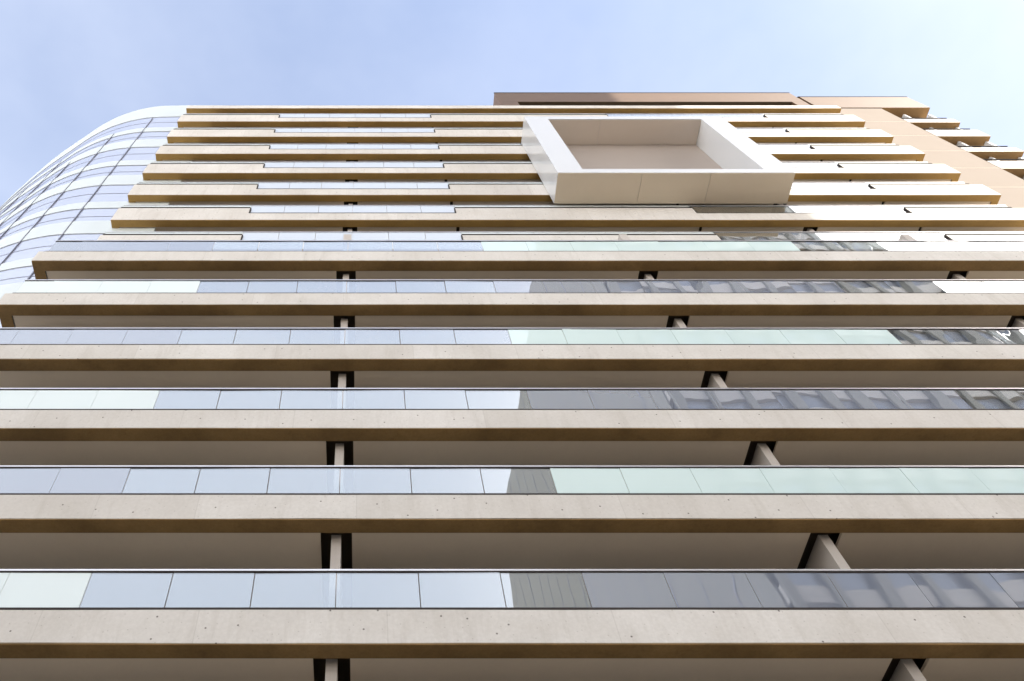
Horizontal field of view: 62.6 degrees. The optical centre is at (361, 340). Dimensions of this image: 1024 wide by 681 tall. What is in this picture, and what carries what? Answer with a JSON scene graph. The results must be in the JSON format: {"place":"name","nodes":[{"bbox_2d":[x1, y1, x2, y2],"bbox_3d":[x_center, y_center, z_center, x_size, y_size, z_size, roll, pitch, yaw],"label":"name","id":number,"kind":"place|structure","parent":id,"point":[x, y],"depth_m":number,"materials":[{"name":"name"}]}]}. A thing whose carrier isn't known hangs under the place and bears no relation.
{"place":"outdoors","nodes":[
{"label":"outdoors","id":0,"kind":"place"},
{"bbox_2d":[0,105,221,327],"bbox_3d":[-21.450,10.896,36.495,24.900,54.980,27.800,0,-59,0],"label":"curved glass tower","id":1,"kind":"structure","parent":0,"point":[80,189],"depth_m":41.18,"materials":[{"name":"glass"}]},
{"bbox_2d":[0,92,1023,680],"bbox_3d":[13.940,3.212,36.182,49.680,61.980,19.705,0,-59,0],"label":"apartment tower","id":2,"kind":"structure","parent":0,"point":[616,386],"depth_m":20.15,"materials":[{"name":"concrete"}]},
{"bbox_2d":[0,0,1023,206],"label":"sky","id":3,"kind":"structure","parent":0,"point":[69,68],"materials":[{"name":"blue"}]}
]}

